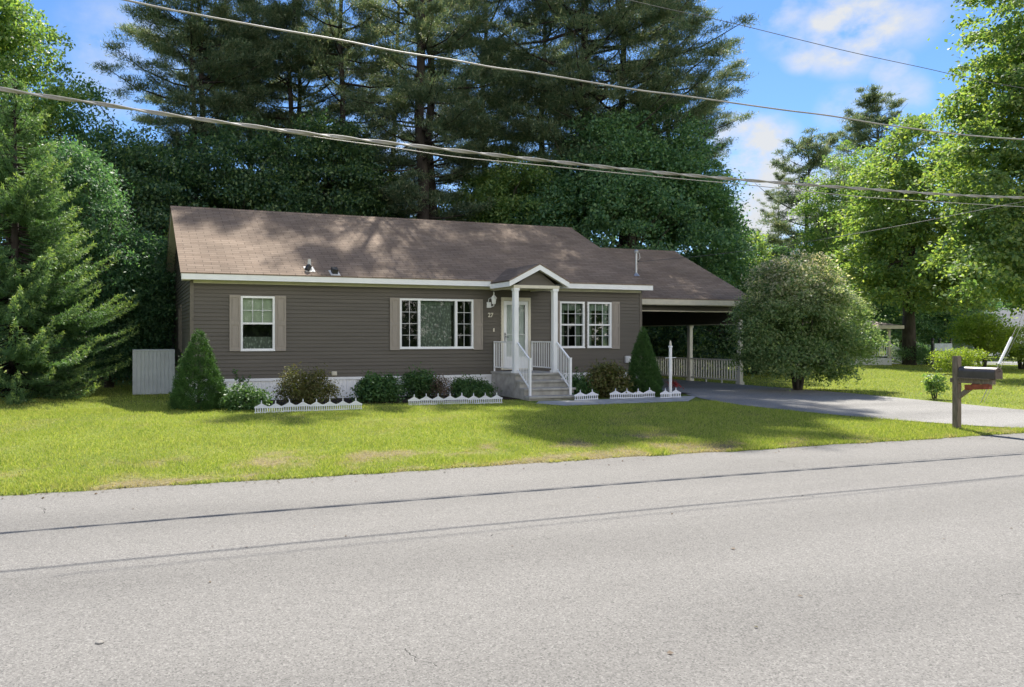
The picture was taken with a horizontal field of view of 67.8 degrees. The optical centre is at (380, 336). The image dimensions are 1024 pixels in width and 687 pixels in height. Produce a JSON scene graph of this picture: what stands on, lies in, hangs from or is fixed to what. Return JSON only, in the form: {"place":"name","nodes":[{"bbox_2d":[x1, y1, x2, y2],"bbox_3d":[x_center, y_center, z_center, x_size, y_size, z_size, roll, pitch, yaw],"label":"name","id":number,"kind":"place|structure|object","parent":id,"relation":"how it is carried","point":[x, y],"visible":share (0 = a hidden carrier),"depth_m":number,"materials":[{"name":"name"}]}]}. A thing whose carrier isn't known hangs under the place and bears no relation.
{"place":"outdoors","nodes":[
{"label":"outdoors","id":0,"kind":"place"},
{"bbox_2d":[0,385,189,415],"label":"grass","id":1,"kind":"structure","parent":0,"point":[126,391],"depth_m":18.64,"materials":[{"name":"plant"}]},
{"bbox_2d":[0,433,1023,686],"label":"road","id":2,"kind":"structure","parent":0,"point":[896,563],"depth_m":5.63,"materials":[{"name":"asphalt"}]},
{"bbox_2d":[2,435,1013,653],"bbox_3d":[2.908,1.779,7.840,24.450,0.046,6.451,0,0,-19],"label":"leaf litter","id":3,"kind":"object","parent":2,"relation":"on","point":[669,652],"visible":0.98,"depth_m":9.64,"materials":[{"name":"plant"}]},
{"bbox_2d":[0,346,1023,495],"bbox_3d":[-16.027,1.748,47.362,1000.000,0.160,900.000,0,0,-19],"label":"lawn","id":4,"kind":"structure","parent":0,"point":[365,456],"depth_m":13.13,"materials":[{"name":"plant"}]},
{"bbox_2d":[0,137,72,373],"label":"broadleaf tree","id":5,"kind":"object","parent":4,"relation":"on","point":[20,257],"depth_m":30.92,"materials":[{"name":"green plant"}]},
{"bbox_2d":[0,0,108,372],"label":"broadleaf tree","id":6,"kind":"object","parent":4,"relation":"on","point":[14,20],"visible":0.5,"depth_m":29.21,"materials":[{"name":"green plant"}]},
{"bbox_2d":[0,306,126,377],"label":"broadleaf tree","id":7,"kind":"object","parent":4,"relation":"on","point":[4,337],"visible":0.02,"depth_m":29.28,"materials":[{"name":"green plant"}]},
{"bbox_2d":[0,73,139,404],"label":"spruce tree","id":8,"kind":"object","parent":4,"relation":"on","point":[38,280],"visible":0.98,"depth_m":20.07,"materials":[{"name":"plant"}]},
{"bbox_2d":[24,294,132,382],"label":"broadleaf tree","id":9,"kind":"object","parent":4,"relation":"on","point":[89,365],"depth_m":28.15,"materials":[{"name":"green plant"}]},
{"bbox_2d":[20,73,148,369],"bbox_3d":[-12.295,-4.730,32.026,7.277,13.063,5.990,0,0,-19],"label":"broadleaf tree","id":10,"kind":"object","parent":4,"relation":"on","point":[97,137],"visible":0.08,"depth_m":31.68,"materials":[{"name":"green plant"}]},
{"bbox_2d":[20,128,177,387],"bbox_3d":[-8.970,-2.389,24.450,5.933,8.381,5.526,0,0,16],"label":"broadleaf tree","id":11,"kind":"object","parent":4,"relation":"on","point":[155,318],"visible":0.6,"depth_m":23.81,"materials":[{"name":"green plant"}]},
{"bbox_2d":[69,301,171,381],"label":"broadleaf tree","id":12,"kind":"object","parent":4,"relation":"on","point":[168,335],"visible":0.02,"depth_m":27.96,"materials":[{"name":"green plant"}]},
{"bbox_2d":[40,119,219,334],"bbox_3d":[-10.179,-3.546,30.604,8.664,10.696,7.978,0,0,-19],"label":"broadleaf tree","id":13,"kind":"object","parent":4,"relation":"on","point":[136,162],"visible":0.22,"depth_m":30.04,"materials":[{"name":"green plant"}]},
{"bbox_2d":[132,349,174,394],"bbox_3d":[-6.703,1.030,22.069,1.170,1.320,0.840,0,0,-19],"label":"ribbed enclosure","id":14,"kind":"object","parent":4,"relation":"on","point":[153,371],"visible":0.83,"depth_m":21.70,"materials":[{"name":"metal"}]},
{"bbox_2d":[129,140,203,202],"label":"broadleaf tree","id":15,"kind":"object","parent":4,"relation":"on","point":[169,165],"visible":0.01,"depth_m":38.21,"materials":[{"name":"green plant"}]},
{"bbox_2d":[90,0,288,208],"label":"pine tree","id":16,"kind":"object","parent":4,"relation":"on","point":[144,17],"visible":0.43,"depth_m":36.26,"materials":[{"name":"green plant"}]},
{"bbox_2d":[88,0,294,201],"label":"pine tree","id":17,"kind":"object","parent":4,"relation":"on","point":[192,103],"visible":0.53,"depth_m":36.25,"materials":[{"name":"green plant"}]},
{"bbox_2d":[166,328,228,411],"bbox_3d":[-4.149,0.777,17.263,1.559,1.968,1.562,0,0,-19],"label":"conical shrub","id":18,"kind":"object","parent":4,"relation":"on","point":[212,384],"visible":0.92,"depth_m":16.97,"materials":[{"name":"green plant"}]},
{"bbox_2d":[148,109,329,267],"bbox_3d":[-7.022,-4.299,33.710,9.593,12.201,7.964,0,0,-19],"label":"broadleaf tree","id":19,"kind":"object","parent":4,"relation":"on","point":[232,181],"visible":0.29,"depth_m":32.35,"materials":[{"name":"green plant"}]},
{"bbox_2d":[166,0,327,199],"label":"pine tree","id":20,"kind":"object","parent":4,"relation":"on","point":[234,85],"visible":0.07,"depth_m":41.48,"materials":[{"name":"green plant"}]},
{"bbox_2d":[217,380,279,411],"bbox_3d":[-2.978,1.373,17.060,1.480,0.822,1.315,0,0,-19],"label":"garden shrub","id":21,"kind":"object","parent":4,"relation":"on","point":[246,399],"visible":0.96,"depth_m":16.81,"materials":[{"name":"green plant"}]},
{"bbox_2d":[208,0,376,212],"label":"pine tree","id":22,"kind":"object","parent":4,"relation":"on","point":[325,96],"visible":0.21,"depth_m":38.83,"materials":[{"name":"green plant"}]},
{"bbox_2d":[216,0,382,188],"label":"pine tree","id":23,"kind":"object","parent":4,"relation":"on","point":[293,77],"visible":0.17,"depth_m":40.15,"materials":[{"name":"green plant"}]},
{"bbox_2d":[254,398,361,413],"bbox_3d":[-1.573,1.530,16.711,2.509,0.302,0.040,0,0,-22],"label":"picket edging","id":24,"kind":"object","parent":4,"relation":"on","point":[304,404],"visible":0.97,"depth_m":16.67,"materials":[{"name":"white plastic"}]},
{"bbox_2d":[223,102,394,216],"bbox_3d":[-3.101,-4.483,34.530,7.850,12.570,8.251,0,0,33],"label":"broadleaf tree","id":25,"kind":"object","parent":4,"relation":"on","point":[356,197],"visible":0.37,"depth_m":33.39,"materials":[{"name":"green plant"}]},
{"bbox_2d":[266,0,438,216],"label":"pine tree","id":26,"kind":"object","parent":4,"relation":"on","point":[303,41],"visible":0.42,"depth_m":36.50,"materials":[{"name":"green plant"}]},
{"bbox_2d":[318,134,417,218],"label":"broadleaf tree","id":27,"kind":"object","parent":4,"relation":"on","point":[389,176],"visible":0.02,"depth_m":38.24,"materials":[{"name":"green plant"}]},
{"bbox_2d":[332,0,457,218],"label":"pine tree","id":28,"kind":"object","parent":4,"relation":"on","point":[407,152],"visible":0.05,"depth_m":42.88,"materials":[{"name":"green plant"}]},
{"bbox_2d":[326,0,527,221],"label":"pine tree","id":29,"kind":"object","parent":4,"relation":"on","point":[419,96],"visible":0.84,"depth_m":33.50,"materials":[{"name":"green plant"}]},
{"bbox_2d":[348,0,524,221],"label":"pine tree","id":30,"kind":"object","parent":4,"relation":"on","point":[431,113],"visible":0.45,"depth_m":35.22,"materials":[{"name":"green plant"}]},
{"bbox_2d":[209,390,689,407],"bbox_3d":[2.265,1.650,20.292,13.900,0.001,1.890,0,0,-19],"label":"planting bed","id":31,"kind":"object","parent":4,"relation":"on","point":[348,400],"visible":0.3,"depth_m":19.35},
{"bbox_2d":[232,369,250,391],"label":"tall flower","id":32,"kind":"object","parent":31,"relation":"on","point":[236,378],"visible":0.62,"depth_m":17.76,"materials":[{"name":"green plant"}]},
{"bbox_2d":[270,361,347,404],"bbox_3d":[-1.708,1.180,18.019,1.934,1.209,1.455,0,0,-19],"label":"garden shrub","id":33,"kind":"object","parent":31,"relation":"on","point":[308,390],"visible":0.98,"depth_m":17.81,"materials":[{"name":"green plant"}]},
{"bbox_2d":[344,370,412,404],"bbox_3d":[-0.071,1.296,18.908,1.781,0.978,1.490,0,0,-19],"label":"garden shrub","id":34,"kind":"object","parent":31,"relation":"on","point":[371,387],"visible":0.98,"depth_m":18.69,"materials":[{"name":"green plant"}]},
{"bbox_2d":[397,362,451,398],"bbox_3d":[1.137,1.230,20.137,1.508,1.112,1.421,0,0,-19],"label":"garden shrub","id":35,"kind":"object","parent":31,"relation":"on","point":[417,382],"visible":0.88,"depth_m":19.96,"materials":[{"name":"green plant"}]},
{"bbox_2d":[422,373,452,398],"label":"garden shrub","id":36,"kind":"object","parent":31,"relation":"on","point":[441,386],"visible":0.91,"depth_m":19.84,"materials":[{"name":"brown plant"}]},
{"bbox_2d":[445,372,500,397],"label":"garden shrub","id":37,"kind":"object","parent":31,"relation":"on","point":[469,387],"visible":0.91,"depth_m":20.05,"materials":[{"name":"green plant"}]},
{"bbox_2d":[561,368,603,398],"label":"garden shrub","id":38,"kind":"object","parent":31,"relation":"on","point":[578,383],"visible":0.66,"depth_m":20.37,"materials":[{"name":"green plant"}]},
{"bbox_2d":[581,358,640,397],"bbox_3d":[6.210,1.179,20.628,1.807,1.215,1.380,0,0,-19],"label":"garden shrub","id":39,"kind":"object","parent":31,"relation":"on","point":[608,378],"visible":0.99,"depth_m":20.38,"materials":[{"name":"green plant"}]},
{"bbox_2d":[618,326,664,396],"bbox_3d":[7.499,0.705,21.199,1.213,2.062,1.253,0,0,-19],"label":"conical shrub","id":40,"kind":"object","parent":31,"relation":"on","point":[644,368],"visible":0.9,"depth_m":20.99,"materials":[{"name":"green plant"}]},
{"bbox_2d":[408,392,502,404],"bbox_3d":[1.870,1.527,18.413,2.456,0.302,0.038,0,0,-14],"label":"picket edging","id":41,"kind":"object","parent":4,"relation":"on","point":[462,397],"visible":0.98,"depth_m":18.41,"materials":[{"name":"white plastic"}]},
{"bbox_2d":[164,206,747,400],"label":"ranch house","id":42,"kind":"structure","parent":4,"relation":"on","point":[347,294],"depth_m":21.46,"materials":[{"name":"plastic"}]},
{"bbox_2d":[178,304,181,351],"bbox_3d":[-5.973,-0.250,22.313,0.049,1.400,0.900,0,0,-19],"label":"window","id":43,"kind":"structure","parent":42,"relation":"in","point":[180,306],"depth_m":22.08,"materials":[{"name":"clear glass"}]},
{"bbox_2d":[243,298,271,322],"bbox_3d":[-3.224,-0.680,19.558,0.830,0.700,0.002,0,0,-19],"label":"window shade","id":44,"kind":"object","parent":42,"relation":"hanging from","point":[257,305],"depth_m":19.56,"materials":[{"name":"fabric"}]},
{"bbox_2d":[243,337,271,348],"bbox_3d":[-3.232,0.170,19.598,0.800,0.340,0.020,0,0,-19],"label":"net curtain","id":45,"kind":"object","parent":42,"relation":"hanging from","point":[256,342],"visible":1,"depth_m":19.60,"materials":[{"name":"fabric"}]},
{"bbox_2d":[241,296,274,350],"bbox_3d":[-3.192,-0.344,19.463,0.910,1.432,0.102,0,0,-19],"label":"window","id":46,"kind":"structure","parent":42,"relation":"in","point":[266,297],"depth_m":19.47,"materials":[{"name":"white plastic"}]},
{"bbox_2d":[421,305,450,346],"bbox_3d":[1.568,-0.310,21.244,0.990,1.220,0.024,0,0,-19],"label":"lace curtain","id":47,"kind":"object","parent":42,"relation":"hanging from","point":[435,325],"visible":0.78,"depth_m":21.25,"materials":[{"name":"fabric"}]},
{"bbox_2d":[421,301,452,304],"bbox_3d":[1.583,-0.955,21.217,1.080,0.110,0.016,0,0,-19],"label":"valance","id":48,"kind":"object","parent":42,"relation":"hanging from","point":[436,303],"visible":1,"depth_m":21.23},
{"bbox_2d":[400,298,473,348],"bbox_3d":[1.601,-0.364,21.085,2.270,1.412,0.102,0,0,-19],"label":"window","id":49,"kind":"structure","parent":42,"relation":"in","point":[471,301],"depth_m":21.05,"materials":[{"name":"white plastic"}]},
{"bbox_2d":[507,305,523,333],"bbox_3d":[3.951,-0.490,21.923,0.610,0.920,0.012,0,0,-19],"label":"door curtain","id":50,"kind":"object","parent":42,"relation":"hanging from","point":[509,319],"depth_m":21.93,"materials":[{"name":"white fabric"}]},
{"bbox_2d":[504,301,527,367],"bbox_3d":[3.972,-0.063,21.862,0.810,1.965,0.160,0,0,-19],"label":"storm door","id":51,"kind":"structure","parent":42,"relation":"in","point":[523,338],"depth_m":21.92,"materials":[{"name":"white plastic"}]},
{"bbox_2d":[562,310,563,345],"bbox_3d":[5.465,-0.360,22.520,0.190,1.280,0.035,0,0,-19],"label":"drape","id":52,"kind":"object","parent":42,"relation":"hanging from","point":[562,328],"visible":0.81,"depth_m":22.54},
{"bbox_2d":[562,304,580,310],"bbox_3d":[5.741,-0.900,22.592,0.760,0.200,0.016,0,0,-19],"label":"valance","id":53,"kind":"object","parent":42,"relation":"hanging from","point":[568,306],"visible":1,"depth_m":22.60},
{"bbox_2d":[560,301,584,347],"bbox_3d":[5.774,-0.359,22.497,0.880,1.402,0.102,0,0,-19],"label":"window","id":54,"kind":"structure","parent":42,"relation":"in","point":[582,324],"depth_m":22.53,"materials":[{"name":"white plastic"}]},
{"bbox_2d":[576,304,579,345],"bbox_3d":[6.005,-0.360,22.702,0.190,1.280,0.035,0,0,-19],"label":"drape","id":55,"kind":"object","parent":42,"relation":"hanging from","point":[578,328],"visible":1,"depth_m":22.69,"materials":[{"name":"fabric"}]},
{"bbox_2d":[589,304,590,345],"bbox_3d":[6.374,-0.360,22.827,0.190,1.280,0.035,0,0,-19],"label":"drape","id":56,"kind":"object","parent":42,"relation":"hanging from","point":[589,326],"visible":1,"depth_m":22.82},
{"bbox_2d":[590,304,606,310],"bbox_3d":[6.651,-0.900,22.900,0.760,0.200,0.016,0,0,-19],"label":"valance","id":57,"kind":"object","parent":42,"relation":"hanging from","point":[598,307],"visible":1,"depth_m":22.91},
{"bbox_2d":[587,302,611,347],"bbox_3d":[6.683,-0.359,22.804,0.880,1.402,0.102,0,0,-19],"label":"window","id":58,"kind":"structure","parent":42,"relation":"in","point":[609,324],"depth_m":22.84,"materials":[{"name":"white plastic"}]},
{"bbox_2d":[603,311,606,345],"bbox_3d":[6.914,-0.360,23.010,0.190,1.280,0.035,0,0,-19],"label":"drape","id":59,"kind":"object","parent":42,"relation":"hanging from","point":[604,328],"visible":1,"depth_m":23.02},
{"bbox_2d":[639,201,1023,261],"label":"service drop","id":60,"kind":"object","parent":42,"relation":"attached to","point":[845,235],"visible":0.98,"depth_m":18.30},
{"bbox_2d":[415,154,536,222],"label":"broadleaf tree","id":61,"kind":"object","parent":4,"relation":"on","point":[475,184],"visible":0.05,"depth_m":36.69,"materials":[{"name":"green plant"}]},
{"bbox_2d":[397,0,564,215],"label":"pine tree","id":62,"kind":"object","parent":4,"relation":"on","point":[493,33],"visible":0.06,"depth_m":42.98,"materials":[{"name":"green plant"}]},
{"bbox_2d":[0,250,1021,351],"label":"distant woods","id":63,"kind":"object","parent":4,"relation":"on","point":[892,342],"depth_m":86.17,"materials":[{"name":"plant"}]},
{"bbox_2d":[464,151,588,229],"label":"broadleaf tree","id":64,"kind":"object","parent":4,"relation":"on","point":[500,213],"visible":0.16,"depth_m":34.49,"materials":[{"name":"green plant"}]},
{"bbox_2d":[457,0,626,200],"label":"pine tree","id":65,"kind":"object","parent":4,"relation":"on","point":[533,18],"visible":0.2,"depth_m":40.71,"materials":[{"name":"green plant"}]},
{"bbox_2d":[468,0,701,236],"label":"pine tree","id":66,"kind":"object","parent":4,"relation":"on","point":[573,61],"visible":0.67,"depth_m":34.05,"materials":[{"name":"green plant"}]},
{"bbox_2d":[502,91,767,353],"bbox_3d":[12.013,-4.847,35.551,15.065,13.304,9.766,0,0,-19],"label":"broadleaf tree","id":67,"kind":"object","parent":4,"relation":"on","point":[717,228],"visible":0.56,"depth_m":33.36,"materials":[{"name":"green plant"}]},
{"bbox_2d":[521,0,760,245],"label":"pine tree","id":68,"kind":"object","parent":4,"relation":"on","point":[670,74],"visible":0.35,"depth_m":34.39,"materials":[{"name":"green plant"}]},
{"bbox_2d":[668,341,675,396],"bbox_3d":[8.120,0.885,20.877,0.351,1.570,0.114,0,0,-19],"label":"white yard post","id":69,"kind":"object","parent":4,"relation":"on","point":[670,346],"visible":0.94,"depth_m":20.84,"materials":[{"name":"plastic"}]},
{"bbox_2d":[590,0,758,251],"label":"pine tree","id":70,"kind":"object","parent":4,"relation":"on","point":[724,75],"visible":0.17,"depth_m":36.98,"materials":[{"name":"green plant"}]},
{"bbox_2d":[667,380,683,395],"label":"red flower","id":71,"kind":"object","parent":4,"relation":"on","point":[675,384],"visible":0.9,"depth_m":20.93,"materials":[{"name":"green plant"}]},
{"bbox_2d":[643,326,728,377],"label":"broadleaf tree","id":72,"kind":"object","parent":4,"relation":"on","point":[657,331],"visible":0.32,"depth_m":31.31,"materials":[{"name":"green plant"}]},
{"bbox_2d":[651,285,787,376],"bbox_3d":[14.556,-0.448,31.923,7.309,4.560,5.567,0,0,-11],"label":"broadleaf tree","id":73,"kind":"object","parent":4,"relation":"on","point":[720,335],"visible":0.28,"depth_m":31.21,"materials":[{"name":"green plant"}]},
{"bbox_2d":[722,230,779,366],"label":"broadleaf tree","id":74,"kind":"object","parent":4,"relation":"on","point":[762,245],"visible":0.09,"depth_m":36.82,"materials":[{"name":"green plant"}]},
{"bbox_2d":[710,313,795,377],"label":"broadleaf tree","id":75,"kind":"object","parent":4,"relation":"on","point":[748,365],"visible":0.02,"depth_m":32.71,"materials":[{"name":"green plant"}]},
{"bbox_2d":[745,242,810,299],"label":"broadleaf tree","id":76,"kind":"object","parent":4,"relation":"on","point":[781,252],"visible":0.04,"depth_m":61.55,"materials":[{"name":"green plant"}]},
{"bbox_2d":[757,171,801,253],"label":"pine tree","id":77,"kind":"object","parent":4,"relation":"on","point":[778,177],"visible":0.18,"depth_m":71.12,"materials":[{"name":"green plant"}]},
{"bbox_2d":[715,247,895,391],"bbox_3d":[13.243,-0.491,23.446,6.037,4.603,4.135,0,0,-19],"label":"ornamental tree","id":78,"kind":"object","parent":4,"relation":"on","point":[782,333],"visible":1,"depth_m":22.53,"materials":[{"name":"green plant"}]},
{"bbox_2d":[752,127,858,319],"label":"pine tree","id":79,"kind":"object","parent":4,"relation":"on","point":[814,158],"visible":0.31,"depth_m":59.57,"materials":[{"name":"green plant"}]},
{"bbox_2d":[795,155,855,243],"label":"pine tree","id":80,"kind":"object","parent":4,"relation":"on","point":[826,174],"visible":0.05,"depth_m":78.10,"materials":[{"name":"green plant"}]},
{"bbox_2d":[782,140,888,332],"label":"broadleaf tree","id":81,"kind":"object","parent":4,"relation":"on","point":[811,230],"visible":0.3,"depth_m":54.71,"materials":[{"name":"green plant"}]},
{"bbox_2d":[809,317,903,364],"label":"neighbour porch","id":82,"kind":"object","parent":4,"relation":"on","point":[887,326],"visible":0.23,"depth_m":44.00,"materials":[{"name":"white"}]},
{"bbox_2d":[812,82,936,355],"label":"pine tree","id":83,"kind":"object","parent":4,"relation":"on","point":[872,100],"visible":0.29,"depth_m":65.49,"materials":[{"name":"green plant"}]},
{"bbox_2d":[857,212,942,357],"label":"broadleaf tree","id":84,"kind":"object","parent":4,"relation":"on","point":[889,317],"visible":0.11,"depth_m":57.04,"materials":[{"name":"green plant"}]},
{"bbox_2d":[814,108,1023,364],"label":"maple tree","id":85,"kind":"object","parent":4,"relation":"on","point":[891,271],"visible":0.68,"depth_m":42.42,"materials":[{"name":"green plant"}]},
{"bbox_2d":[891,340,955,364],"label":"hedge","id":86,"kind":"object","parent":4,"relation":"on","point":[923,352],"visible":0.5,"depth_m":43.81,"materials":[{"name":"green plant"}]},
{"bbox_2d":[920,371,949,398],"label":"garden shrub","id":87,"kind":"object","parent":4,"relation":"on","point":[934,382],"visible":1,"depth_m":20.26,"materials":[{"name":"green plant"}]},
{"bbox_2d":[931,338,951,365],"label":"roadside board","id":88,"kind":"object","parent":4,"relation":"on","point":[939,345],"visible":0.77,"depth_m":42.89,"materials":[{"name":"white paint"}]},
{"bbox_2d":[880,290,1014,346],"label":"broadleaf tree","id":89,"kind":"object","parent":4,"relation":"on","point":[941,326],"visible":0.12,"depth_m":58.35,"materials":[{"name":"green plant"}]},
{"bbox_2d":[887,0,1023,353],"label":"maple tree","id":90,"kind":"object","parent":4,"relation":"on","point":[1002,115],"visible":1,"depth_m":30.52,"materials":[{"name":"green plant"}]},
{"bbox_2d":[925,345,996,373],"bbox_3d":[25.585,1.093,33.044,2.979,1.446,2.369,0,0,-19],"label":"clipped shrub","id":91,"kind":"object","parent":4,"relation":"on","point":[946,356],"visible":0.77,"depth_m":32.70,"materials":[{"name":"green plant"}]},
{"bbox_2d":[920,308,1023,355],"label":"neighbour house","id":92,"kind":"structure","parent":4,"relation":"on","point":[1015,318],"depth_m":67.43,"materials":[{"name":"grey"}]},
{"bbox_2d":[950,356,1002,428],"bbox_3d":[11.300,1.101,14.171,0.240,1.456,0.876,0,0,-19],"label":"mailbox","id":93,"kind":"object","parent":4,"relation":"on","point":[979,378],"visible":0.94,"depth_m":14.29,"materials":[{"name":"brown wood"}]},
{"bbox_2d":[994,368,1002,378],"bbox_3d":[11.432,0.674,13.782,0.198,0.214,0.055,0,0,-19],"label":"box door","id":94,"kind":"structure","parent":93,"relation":"in","point":[998,373],"depth_m":13.78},
{"bbox_2d":[940,311,1023,366],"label":"broadleaf tree","id":95,"kind":"object","parent":4,"relation":"on","point":[971,328],"visible":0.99,"depth_m":36.61,"materials":[{"name":"green plant"}]},
{"bbox_2d":[981,312,1023,401],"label":"guy wire","id":96,"kind":"object","parent":4,"relation":"on","point":[1004,351],"visible":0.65,"depth_m":20.33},
{"bbox_2d":[990,320,1023,369],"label":"broadleaf tree","id":97,"kind":"object","parent":4,"relation":"on","point":[1020,360],"visible":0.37,"depth_m":37.83,"materials":[{"name":"green plant"}]},
{"bbox_2d":[0,87,1023,198],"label":"utility cable","id":98,"kind":"object","parent":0,"point":[116,106],"visible":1,"depth_m":11.26,"materials":[{"name":"rubber"}]},
{"bbox_2d":[269,130,1023,206],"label":"utility cable","id":99,"kind":"object","parent":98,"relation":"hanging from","point":[626,173],"visible":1,"depth_m":12.24,"materials":[{"name":"rubber"}]},
{"bbox_2d":[0,0,1023,302],"label":"sky","id":100,"kind":"structure","parent":0,"point":[794,74],"materials":[{"name":"blue"}]},
{"bbox_2d":[123,0,1023,139],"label":"utility cable","id":101,"kind":"object","parent":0,"point":[191,13],"visible":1,"depth_m":10.99,"materials":[{"name":"rubber"}]},
{"bbox_2d":[536,396,694,405],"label":"path","id":102,"kind":"structure","parent":0,"point":[613,401],"depth_m":19.17,"materials":[{"name":"grey concrete"}]},
{"bbox_2d":[574,387,654,399],"bbox_3d":[6.318,1.529,20.040,2.633,0.304,0.039,0,0,-21],"label":"picket edging","id":103,"kind":"object","parent":102,"relation":"on","point":[592,393],"visible":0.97,"depth_m":20.07,"materials":[{"name":"white plastic"}]},
{"bbox_2d":[660,388,680,397],"bbox_3d":[7.946,1.532,20.423,0.663,0.299,0.029,0,0,-15],"label":"picket edging","id":104,"kind":"object","parent":102,"relation":"on","point":[675,391],"visible":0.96,"depth_m":20.41,"materials":[{"name":"white plastic"}]},
{"bbox_2d":[629,0,1023,88],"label":"utility cable","id":105,"kind":"object","parent":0,"point":[818,44],"visible":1,"depth_m":14.00,"materials":[{"name":"rubber"}]},
{"bbox_2d":[660,379,1023,427],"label":"driveway","id":106,"kind":"structure","parent":0,"point":[840,403],"depth_m":18.77,"materials":[{"name":"asphalt"}]},
{"bbox_2d":[663,360,1023,408],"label":"grass","id":107,"kind":"structure","parent":0,"point":[916,371],"depth_m":27.13,"materials":[{"name":"plant"}]},
{"bbox_2d":[917,361,1022,364],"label":"side street","id":108,"kind":"structure","parent":0,"point":[995,362],"depth_m":46.06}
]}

